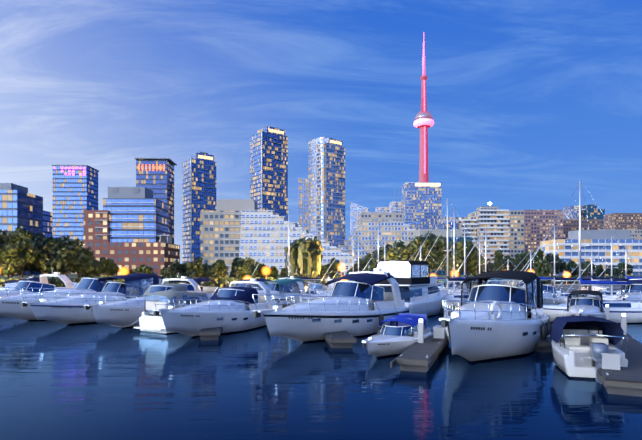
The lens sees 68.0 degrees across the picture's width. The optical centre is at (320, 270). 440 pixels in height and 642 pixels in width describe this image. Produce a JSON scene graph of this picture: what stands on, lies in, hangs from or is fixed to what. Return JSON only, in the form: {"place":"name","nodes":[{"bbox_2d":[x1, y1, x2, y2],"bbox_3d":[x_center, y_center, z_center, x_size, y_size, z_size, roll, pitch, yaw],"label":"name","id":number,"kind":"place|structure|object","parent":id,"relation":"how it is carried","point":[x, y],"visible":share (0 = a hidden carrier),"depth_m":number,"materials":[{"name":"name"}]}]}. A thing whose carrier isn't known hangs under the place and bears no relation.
{"place":"outdoors","nodes":[
{"label":"outdoors","id":0,"kind":"place"},
{"bbox_2d":[0,183,42,275],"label":"glass building","id":1,"kind":"structure","parent":0,"point":[20,206],"depth_m":231.09,"materials":[{"name":"blue glass"}]},
{"bbox_2d":[83,210,108,241],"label":"brick building","id":2,"kind":"structure","parent":0,"point":[95,225],"depth_m":214.25,"materials":[{"name":"red brick"}]},
{"bbox_2d":[182,152,215,263],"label":"high-rise building","id":3,"kind":"structure","parent":0,"point":[198,182],"depth_m":322.87,"materials":[{"name":"blue glass"}]},
{"bbox_2d":[0,313,641,439],"bbox_3d":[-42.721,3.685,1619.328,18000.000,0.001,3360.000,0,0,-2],"label":"water","id":4,"kind":"structure","parent":0,"point":[87,381],"depth_m":14.33,"materials":[{"name":"blue liquid"}]},
{"bbox_2d":[0,274,52,289],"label":"boat","id":5,"kind":"object","parent":4,"relation":"on","point":[11,283],"visible":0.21,"depth_m":52.84,"materials":[{"name":"white"}]},
{"bbox_2d":[0,269,74,297],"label":"cruiser boat","id":6,"kind":"object","parent":4,"relation":"on","point":[44,283],"visible":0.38,"depth_m":42.14,"materials":[{"name":"white plastic"}]},
{"bbox_2d":[0,278,97,320],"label":"cruiser boat","id":7,"kind":"object","parent":4,"relation":"on","point":[10,305],"visible":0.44,"depth_m":34.21,"materials":[{"name":"white plastic"}]},
{"bbox_2d":[21,273,164,324],"bbox_3d":[-15.891,2.121,35.386,4.050,3.829,14.058,0,0,19],"label":"cruiser boat","id":8,"kind":"object","parent":4,"relation":"on","point":[70,310],"visible":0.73,"depth_m":32.57,"materials":[{"name":"white plastic"}]},
{"bbox_2d":[84,272,202,327],"bbox_3d":[-11.773,2.097,33.574,3.966,3.876,13.490,0,0,15],"label":"cruiser boat","id":9,"kind":"object","parent":4,"relation":"on","point":[123,313],"visible":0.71,"depth_m":29.90,"materials":[{"name":"white plastic"}]},
{"bbox_2d":[112,290,207,333],"bbox_3d":[-8.111,2.619,30.799,3.294,2.832,10.095,0,0,30],"label":"motorboat","id":10,"kind":"object","parent":4,"relation":"on","point":[149,322],"visible":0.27,"depth_m":28.17,"materials":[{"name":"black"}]},
{"bbox_2d":[174,277,217,299],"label":"cruiser boat","id":11,"kind":"object","parent":4,"relation":"on","point":[209,291],"visible":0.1,"depth_m":47.23,"materials":[{"name":"white"}]},
{"bbox_2d":[197,327,222,339],"bbox_3d":[-6.200,2.940,27.200,1.260,1.590,4.903,0,0,-8],"label":"finger dock","id":12,"kind":"object","parent":4,"relation":"on","point":[214,333],"visible":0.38,"depth_m":25.02,"materials":[{"name":"wood"}]},
{"bbox_2d":[153,278,275,336],"bbox_3d":[-5.960,2.155,29.197,3.882,3.760,12.904,0,0,20],"label":"cruiser boat","id":13,"kind":"object","parent":4,"relation":"on","point":[231,308],"visible":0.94,"depth_m":27.36,"materials":[{"name":"white plastic"}]},
{"bbox_2d":[236,278,270,288],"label":"boat","id":14,"kind":"object","parent":4,"relation":"on","point":[250,285],"visible":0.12,"depth_m":53.14,"materials":[{"name":"white"}]},
{"bbox_2d":[214,276,309,304],"bbox_3d":[-5.049,2.182,45.459,3.798,3.707,12.922,0,0,39],"label":"cruiser boat","id":15,"kind":"object","parent":4,"relation":"on","point":[283,286],"visible":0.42,"depth_m":45.81,"materials":[{"name":"white plastic"}]},
{"bbox_2d":[245,209,330,294],"bbox_3d":[-3.203,-1.353,52.744,11.476,10.777,3.247,0,0,-22],"label":"sailboat","id":16,"kind":"object","parent":4,"relation":"on","point":[309,278],"visible":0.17,"depth_m":52.61,"materials":[{"name":"white"}]},
{"bbox_2d":[308,275,333,292],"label":"boat","id":17,"kind":"object","parent":4,"relation":"on","point":[312,286],"visible":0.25,"depth_m":53.77,"materials":[{"name":"white"}]},
{"bbox_2d":[252,268,409,341],"bbox_3d":[1.104,1.784,27.516,4.619,4.503,15.762,0,0,31],"label":"motor yacht","id":18,"kind":"object","parent":4,"relation":"on","point":[357,308],"visible":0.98,"depth_m":25.51,"materials":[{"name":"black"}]},
{"bbox_2d":[290,281,377,302],"bbox_3d":[1.828,2.182,42.152,3.798,3.707,12.922,0,0,41],"label":"cruiser boat","id":19,"kind":"object","parent":4,"relation":"on","point":[298,299],"visible":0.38,"depth_m":38.31,"materials":[{"name":"white"}]},
{"bbox_2d":[324,331,356,347],"bbox_3d":[0.755,2.940,24.717,1.360,1.590,4.970,0,0,-7],"label":"finger dock","id":20,"kind":"object","parent":4,"relation":"on","point":[342,339],"visible":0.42,"depth_m":22.55,"materials":[{"name":"grey concrete"}]},
{"bbox_2d":[362,313,432,357],"bbox_3d":[3.608,3.105,22.155,2.874,1.861,7.905,0,0,29],"label":"runabout boat","id":21,"kind":"object","parent":4,"relation":"on","point":[398,335],"visible":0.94,"depth_m":21.28,"materials":[{"name":"white plastic"}]},
{"bbox_2d":[375,260,446,315],"bbox_3d":[8.226,1.617,40.088,3.891,4.837,12.388,0,0,36],"label":"flybridge boat","id":22,"kind":"object","parent":4,"relation":"on","point":[421,292],"visible":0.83,"depth_m":36.62,"materials":[{"name":"white plastic"}]},
{"bbox_2d":[390,319,448,371],"bbox_3d":[4.606,2.940,20.582,1.310,1.590,8.684,0,0,21],"label":"finger dock","id":23,"kind":"object","parent":4,"relation":"on","point":[421,354],"visible":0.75,"depth_m":18.90,"materials":[{"name":"grey wood"}]},
{"bbox_2d":[436,280,461,289],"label":"boat","id":24,"kind":"object","parent":4,"relation":"on","point":[457,284],"visible":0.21,"depth_m":57.92,"materials":[{"name":"white"}]},
{"bbox_2d":[414,198,486,305],"bbox_3d":[12.216,-1.368,44.694,11.476,10.806,3.247,0,0,-12],"label":"sailboat","id":25,"kind":"object","parent":4,"relation":"on","point":[453,296],"visible":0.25,"depth_m":44.56,"materials":[{"name":"white"}]},
{"bbox_2d":[425,208,493,293],"bbox_3d":[13.846,-1.164,48.289,10.930,10.399,3.092,0,0,-4],"label":"sailboat","id":26,"kind":"object","parent":4,"relation":"on","point":[453,289],"visible":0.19,"depth_m":48.22,"materials":[{"name":"white"}]},
{"bbox_2d":[434,225,496,292],"bbox_3d":[16.364,-0.495,53.105,9.837,9.061,2.783,0,0,6],"label":"sailboat","id":27,"kind":"object","parent":4,"relation":"on","point":[464,258],"visible":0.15,"depth_m":53.10,"materials":[{"name":"white"}]},
{"bbox_2d":[439,270,551,362],"bbox_3d":[7.824,2.015,21.833,4.444,4.041,14.006,0,0,32],"label":"motor yacht","id":28,"kind":"object","parent":4,"relation":"on","point":[496,314],"visible":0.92,"depth_m":19.84,"materials":[{"name":"white plastic"}]},
{"bbox_2d":[534,335,551,352],"bbox_3d":[10.888,3.465,22.184,3.054,0.712,1.545,0,0,-16],"label":"dock finger","id":29,"kind":"object","parent":4,"relation":"on","point":[541,346],"visible":0.33,"depth_m":21.31},
{"bbox_2d":[543,285,560,304],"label":"cruiser boat","id":30,"kind":"object","parent":4,"relation":"on","point":[550,293],"visible":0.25,"depth_m":42.39,"materials":[{"name":"white"}]},
{"bbox_2d":[521,226,609,303],"bbox_3d":[23.580,-0.207,47.314,10.930,8.484,3.092,0,0,2],"label":"sailboat","id":31,"kind":"object","parent":4,"relation":"on","point":[560,295],"visible":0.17,"depth_m":47.20,"materials":[{"name":"white"}]},
{"bbox_2d":[524,180,641,322],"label":"sailboat","id":32,"kind":"object","parent":4,"relation":"on","point":[632,309],"visible":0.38,"depth_m":33.33,"materials":[{"name":"white"}]},
{"bbox_2d":[562,290,604,318],"bbox_3d":[17.363,2.692,31.346,3.210,2.687,9.466,0,0,31],"label":"bowrider boat","id":33,"kind":"object","parent":4,"relation":"on","point":[588,303],"visible":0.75,"depth_m":31.06,"materials":[{"name":"white plastic"}]},
{"bbox_2d":[556,250,620,295],"bbox_3d":[29.372,0.943,51.093,9.290,6.185,2.629,0,0,-2],"label":"sailboat","id":34,"kind":"object","parent":4,"relation":"on","point":[602,278],"visible":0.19,"depth_m":51.01,"materials":[{"name":"white"}]},
{"bbox_2d":[550,316,627,383],"bbox_3d":[9.910,2.890,18.196,1.995,2.290,5.868,0,0,16],"label":"motorboat","id":35,"kind":"object","parent":4,"relation":"on","point":[580,344],"visible":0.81,"depth_m":16.92,"materials":[{"name":"white plastic"}]},
{"bbox_2d":[581,276,609,290],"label":"boat","id":36,"kind":"object","parent":4,"relation":"on","point":[597,288],"visible":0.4,"depth_m":60.85,"materials":[{"name":"white"}]},
{"bbox_2d":[562,236,639,302],"bbox_3d":[27.104,0.452,43.852,10.383,7.166,2.938,0,0,-6],"label":"sailboat","id":37,"kind":"object","parent":4,"relation":"on","point":[612,296],"visible":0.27,"depth_m":43.77,"materials":[{"name":"white"}]},
{"bbox_2d":[575,304,641,396],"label":"dock","id":38,"kind":"object","parent":4,"relation":"on","point":[613,377],"visible":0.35,"depth_m":15.20,"materials":[{"name":"grey wood"}]},
{"bbox_2d":[594,244,641,289],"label":"sailboat","id":39,"kind":"object","parent":4,"relation":"on","point":[626,255],"visible":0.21,"depth_m":54.82,"materials":[{"name":"white"}]},
{"bbox_2d":[615,278,641,301],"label":"cruiser boat","id":40,"kind":"object","parent":4,"relation":"on","point":[632,292],"visible":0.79,"depth_m":40.79,"materials":[{"name":"white plastic"}]},
{"bbox_2d":[0,274,641,287],"bbox_3d":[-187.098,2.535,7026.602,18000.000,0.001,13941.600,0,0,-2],"label":"ground","id":41,"kind":"structure","parent":0,"point":[75,276],"depth_m":192.33,"materials":[{"name":"concrete"}]},
{"bbox_2d":[0,229,22,278],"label":"round tree","id":42,"kind":"object","parent":41,"relation":"on","point":[3,240],"visible":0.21,"depth_m":67.42,"materials":[{"name":"green plant"}]},
{"bbox_2d":[0,244,26,276],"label":"round tree","id":43,"kind":"object","parent":41,"relation":"on","point":[8,266],"visible":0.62,"depth_m":64.06,"materials":[{"name":"green plant"}]},
{"bbox_2d":[2,225,36,278],"bbox_3d":[-41.495,-1.795,65.672,3.864,8.682,4.101,0,0,-9],"label":"tall tree","id":44,"kind":"object","parent":41,"relation":"on","point":[18,242],"visible":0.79,"depth_m":64.64,"materials":[{"name":"green plant"}]},
{"bbox_2d":[21,237,63,274],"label":"round tree","id":45,"kind":"object","parent":41,"relation":"on","point":[39,248],"visible":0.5,"depth_m":67.50,"materials":[{"name":"green plant"}]},
{"bbox_2d":[43,210,51,274],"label":"building","id":46,"kind":"structure","parent":41,"relation":"on","point":[47,223],"depth_m":258.99,"materials":[{"name":"blue"}]},
{"bbox_2d":[0,277,97,286],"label":"hedge","id":47,"kind":"object","parent":41,"relation":"on","point":[57,282],"visible":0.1,"depth_m":62.49,"materials":[{"name":"green plant"}]},
{"bbox_2d":[32,236,78,278],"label":"round tree","id":48,"kind":"object","parent":41,"relation":"on","point":[65,240],"visible":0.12,"depth_m":70.07,"materials":[{"name":"green plant"}]},
{"bbox_2d":[41,238,93,276],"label":"round tree","id":49,"kind":"object","parent":41,"relation":"on","point":[63,260],"visible":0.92,"depth_m":66.64,"materials":[{"name":"green plant"}]},
{"bbox_2d":[52,165,98,239],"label":"skyscraper","id":50,"kind":"structure","parent":41,"relation":"on","point":[75,191],"depth_m":325.45,"materials":[{"name":"blue glass"}]},
{"bbox_2d":[78,259,104,277],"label":"round tree","id":51,"kind":"object","parent":41,"relation":"on","point":[89,268],"visible":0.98,"depth_m":68.21,"materials":[{"name":"green plant"}]},
{"bbox_2d":[99,257,119,275],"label":"round tree","id":52,"kind":"object","parent":41,"relation":"on","point":[111,268],"visible":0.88,"depth_m":71.05,"materials":[{"name":"green plant"}]},
{"bbox_2d":[85,235,179,275],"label":"building","id":53,"kind":"structure","parent":41,"relation":"on","point":[157,257],"depth_m":212.80,"materials":[{"name":"red brick"}]},
{"bbox_2d":[102,198,168,242],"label":"office building","id":54,"kind":"structure","parent":53,"relation":"on","point":[138,219],"depth_m":215.71,"materials":[{"name":"blue glass"}]},
{"bbox_2d":[108,187,152,197],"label":"rooftop structure","id":55,"kind":"object","parent":54,"relation":"on","point":[129,192],"visible":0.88,"depth_m":218.59,"materials":[{"name":"grey concrete"}]},
{"bbox_2d":[133,264,153,273],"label":"round tree","id":56,"kind":"object","parent":41,"relation":"on","point":[144,269],"visible":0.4,"depth_m":67.98,"materials":[{"name":"green plant"}]},
{"bbox_2d":[99,275,188,283],"bbox_3d":[-23.820,1.733,63.871,12.065,2.329,2.477,0,0,-2],"label":"hedge","id":57,"kind":"object","parent":41,"relation":"on","point":[168,277],"visible":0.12,"depth_m":63.49,"materials":[{"name":"green plant"}]},
{"bbox_2d":[135,158,176,243],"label":"skyscraper","id":58,"kind":"structure","parent":41,"relation":"on","point":[155,176],"depth_m":297.29,"materials":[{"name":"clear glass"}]},
{"bbox_2d":[160,267,176,276],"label":"dark tree","id":59,"kind":"object","parent":41,"relation":"on","point":[169,271],"visible":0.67,"depth_m":69.62,"materials":[{"name":"green plant"}]},
{"bbox_2d":[170,260,189,277],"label":"dark tree","id":60,"kind":"object","parent":41,"relation":"on","point":[179,267],"visible":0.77,"depth_m":73.43,"materials":[{"name":"green plant"}]},
{"bbox_2d":[186,257,204,277],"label":"round tree","id":61,"kind":"object","parent":41,"relation":"on","point":[194,269],"visible":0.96,"depth_m":67.04,"materials":[{"name":"green plant"}]},
{"bbox_2d":[204,259,227,277],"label":"round tree","id":62,"kind":"object","parent":41,"relation":"on","point":[218,268],"visible":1,"depth_m":68.08,"materials":[{"name":"green plant"}]},
{"bbox_2d":[200,211,240,275],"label":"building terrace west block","id":63,"kind":"structure","parent":41,"relation":"on","point":[219,234],"depth_m":223.68,"materials":[{"name":"beige concrete"}]},
{"bbox_2d":[217,199,257,210],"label":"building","id":64,"kind":"structure","parent":63,"relation":"on","point":[235,204],"depth_m":228.89,"materials":[{"name":"grey"}]},
{"bbox_2d":[186,276,280,287],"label":"hedge","id":65,"kind":"object","parent":41,"relation":"on","point":[222,280],"visible":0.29,"depth_m":65.43,"materials":[{"name":"green plant"}]},
{"bbox_2d":[232,256,257,277],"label":"dark tree","id":66,"kind":"object","parent":41,"relation":"on","point":[241,268],"visible":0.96,"depth_m":69.07,"materials":[{"name":"green plant"}]},
{"bbox_2d":[249,261,265,277],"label":"dark tree","id":67,"kind":"object","parent":41,"relation":"on","point":[260,268],"visible":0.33,"depth_m":74.81,"materials":[{"name":"green plant"}]},
{"bbox_2d":[250,126,287,220],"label":"skyscraper","id":68,"kind":"structure","parent":41,"relation":"on","point":[269,168],"depth_m":345.59,"materials":[{"name":"blue glass"}]},
{"bbox_2d":[264,266,278,277],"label":"round tree","id":69,"kind":"object","parent":41,"relation":"on","point":[272,271],"visible":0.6,"depth_m":72.90,"materials":[{"name":"green plant"}]},
{"bbox_2d":[239,210,356,274],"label":"building","id":70,"kind":"structure","parent":41,"relation":"on","point":[259,229],"depth_m":220.42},
{"bbox_2d":[298,178,307,233],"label":"building","id":71,"kind":"structure","parent":41,"relation":"on","point":[303,203],"depth_m":389.62,"materials":[{"name":"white glass"}]},
{"bbox_2d":[284,236,323,280],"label":"willow tree","id":72,"kind":"object","parent":41,"relation":"on","point":[304,259],"visible":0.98,"depth_m":68.26,"materials":[{"name":"green plant"}]},
{"bbox_2d":[308,137,344,247],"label":"skyscraper","id":73,"kind":"structure","parent":41,"relation":"on","point":[326,189],"depth_m":364.62,"materials":[{"name":"blue glass"}]},
{"bbox_2d":[322,257,340,276],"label":"dark tree","id":74,"kind":"object","parent":41,"relation":"on","point":[334,267],"visible":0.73,"depth_m":76.22,"materials":[{"name":"green plant"}]},
{"bbox_2d":[350,202,368,234],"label":"building","id":75,"kind":"structure","parent":41,"relation":"on","point":[356,210],"depth_m":601.29,"materials":[{"name":"grey"}]},
{"bbox_2d":[362,252,381,270],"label":"round tree","id":76,"kind":"object","parent":41,"relation":"on","point":[371,265],"visible":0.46,"depth_m":80.02,"materials":[{"name":"green plant"}]},
{"bbox_2d":[358,212,403,225],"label":"terrace building","id":77,"kind":"structure","parent":41,"relation":"on","point":[380,216],"depth_m":301.07,"materials":[{"name":"beige concrete"}]},
{"bbox_2d":[368,221,415,257],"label":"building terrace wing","id":78,"kind":"structure","parent":41,"relation":"on","point":[397,230],"depth_m":289.11,"materials":[{"name":"white concrete"}]},
{"bbox_2d":[340,221,367,258],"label":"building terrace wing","id":79,"kind":"structure","parent":78,"relation":"attached to","point":[361,233],"depth_m":290.61,"materials":[{"name":"white concrete"}]},
{"bbox_2d":[389,188,401,211],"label":"building","id":80,"kind":"structure","parent":41,"relation":"on","point":[395,206],"depth_m":522.38,"materials":[{"name":"white glass"}]},
{"bbox_2d":[380,244,413,259],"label":"round tree","id":81,"kind":"object","parent":41,"relation":"on","point":[392,254],"visible":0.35,"depth_m":77.56,"materials":[{"name":"green plant"}]},
{"bbox_2d":[392,235,439,271],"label":"round tree","id":82,"kind":"object","parent":41,"relation":"on","point":[413,246],"visible":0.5,"depth_m":81.59,"materials":[{"name":"green plant"}]},
{"bbox_2d":[414,32,433,181],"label":"observation tower","id":83,"kind":"structure","parent":41,"relation":"on","point":[423,121],"depth_m":1090.78,"materials":[{"name":"red concrete"}]},
{"bbox_2d":[421,231,455,275],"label":"dark tree","id":84,"kind":"object","parent":41,"relation":"on","point":[439,242],"visible":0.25,"depth_m":84.17,"materials":[{"name":"green plant"}]},
{"bbox_2d":[411,237,471,274],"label":"building","id":85,"kind":"structure","parent":41,"relation":"on","point":[440,270],"depth_m":261.89,"materials":[{"name":"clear glass"}]},
{"bbox_2d":[413,229,462,237],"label":"building","id":86,"kind":"structure","parent":85,"relation":"on","point":[436,232],"depth_m":263.84,"materials":[{"name":"concrete"}]},
{"bbox_2d":[430,241,463,275],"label":"round tree","id":87,"kind":"object","parent":41,"relation":"on","point":[459,245],"visible":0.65,"depth_m":82.08,"materials":[{"name":"green plant"}]},
{"bbox_2d":[436,221,457,228],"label":"building","id":88,"kind":"structure","parent":41,"relation":"on","point":[441,225],"depth_m":334.54,"materials":[{"name":"grey"}]},
{"bbox_2d":[437,217,475,246],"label":"building","id":89,"kind":"structure","parent":41,"relation":"on","point":[470,223],"depth_m":338.68,"materials":[{"name":"beige concrete"}]},
{"bbox_2d":[443,239,477,276],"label":"round tree","id":90,"kind":"object","parent":41,"relation":"on","point":[471,259],"visible":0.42,"depth_m":84.86,"materials":[{"name":"green plant"}]},
{"bbox_2d":[327,284,621,292],"bbox_3d":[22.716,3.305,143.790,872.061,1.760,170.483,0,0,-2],"label":"quay wall","id":91,"kind":"structure","parent":41,"relation":"on","point":[572,286],"depth_m":77.49,"materials":[{"name":"concrete"}]},
{"bbox_2d":[467,255,486,274],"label":"round tree","id":92,"kind":"object","parent":41,"relation":"on","point":[475,271],"visible":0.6,"depth_m":84.98,"materials":[{"name":"green plant"}]},
{"bbox_2d":[468,202,523,264],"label":"apartment building","id":93,"kind":"structure","parent":41,"relation":"on","point":[504,228],"depth_m":333.35,"materials":[{"name":"beige concrete"}]},
{"bbox_2d":[489,250,505,270],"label":"conifer tree","id":94,"kind":"object","parent":41,"relation":"on","point":[499,264],"visible":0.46,"depth_m":88.81,"materials":[{"name":"green plant"}]},
{"bbox_2d":[504,255,524,270],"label":"round tree","id":95,"kind":"object","parent":41,"relation":"on","point":[515,262],"visible":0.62,"depth_m":91.41,"materials":[{"name":"green plant"}]},
{"bbox_2d":[518,249,544,271],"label":"round tree","id":96,"kind":"object","parent":41,"relation":"on","point":[526,259],"visible":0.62,"depth_m":94.11,"materials":[{"name":"green plant"}]},
{"bbox_2d":[437,275,634,283],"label":"hedge","id":97,"kind":"object","parent":41,"relation":"on","point":[558,282],"visible":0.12,"depth_m":86.73,"materials":[{"name":"green plant"}]},
{"bbox_2d":[524,210,562,253],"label":"pink building","id":98,"kind":"structure","parent":41,"relation":"on","point":[538,224],"depth_m":384.75,"materials":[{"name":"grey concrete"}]},
{"bbox_2d":[533,258,553,276],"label":"round tree","id":99,"kind":"object","parent":41,"relation":"on","point":[542,270],"visible":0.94,"depth_m":90.45,"materials":[{"name":"green plant"}]},
{"bbox_2d":[545,253,566,275],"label":"dark tree","id":100,"kind":"object","parent":41,"relation":"on","point":[549,257],"visible":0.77,"depth_m":93.94,"materials":[{"name":"green plant"}]},
{"bbox_2d":[562,260,578,275],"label":"round tree","id":101,"kind":"object","parent":41,"relation":"on","point":[571,264],"visible":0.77,"depth_m":101.21,"materials":[{"name":"green plant"}]},
{"bbox_2d":[563,206,578,218],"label":"building","id":102,"kind":"structure","parent":41,"relation":"on","point":[569,212],"depth_m":771.23,"materials":[{"name":"glass"}]},
{"bbox_2d":[578,261,595,275],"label":"round tree","id":103,"kind":"object","parent":41,"relation":"on","point":[587,271],"visible":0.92,"depth_m":96.59,"materials":[{"name":"green plant"}]},
{"bbox_2d":[540,239,641,274],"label":"white building","id":104,"kind":"structure","parent":41,"relation":"on","point":[565,250],"depth_m":235.42,"materials":[{"name":"grey"}]},
{"bbox_2d":[568,230,630,238],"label":"building","id":105,"kind":"structure","parent":104,"relation":"on","point":[605,234],"depth_m":241.89,"materials":[{"name":"grey concrete"}]},
{"bbox_2d":[581,205,604,228],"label":"building","id":106,"kind":"structure","parent":41,"relation":"on","point":[592,211],"depth_m":772.26,"materials":[{"name":"teal glass"}]},
{"bbox_2d":[604,265,619,275],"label":"dark tree","id":107,"kind":"object","parent":41,"relation":"on","point":[616,272],"visible":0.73,"depth_m":101.72,"materials":[{"name":"green plant"}]},
{"bbox_2d":[616,262,633,275],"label":"round tree","id":108,"kind":"object","parent":41,"relation":"on","point":[621,265],"visible":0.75,"depth_m":107.76,"materials":[{"name":"green plant"}]},
{"bbox_2d":[0,0,641,263],"label":"sky","id":109,"kind":"structure","parent":0,"point":[528,101],"materials":[{"name":"blue"}]},
{"bbox_2d":[402,182,441,229],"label":"building","id":110,"kind":"structure","parent":0,"point":[421,205],"depth_m":482.84,"materials":[{"name":"blue glass"}]},
{"bbox_2d":[563,219,601,238],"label":"building","id":111,"kind":"structure","parent":0,"point":[594,224],"depth_m":426.27,"materials":[{"name":"grey concrete"}]},
{"bbox_2d":[601,229,641,238],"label":"building","id":112,"kind":"structure","parent":0,"point":[636,233],"depth_m":386.85,"materials":[{"name":"beige concrete"}]},
{"bbox_2d":[603,213,641,228],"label":"brown building","id":113,"kind":"structure","parent":0,"point":[624,220],"depth_m":529.35,"materials":[{"name":"grey concrete"}]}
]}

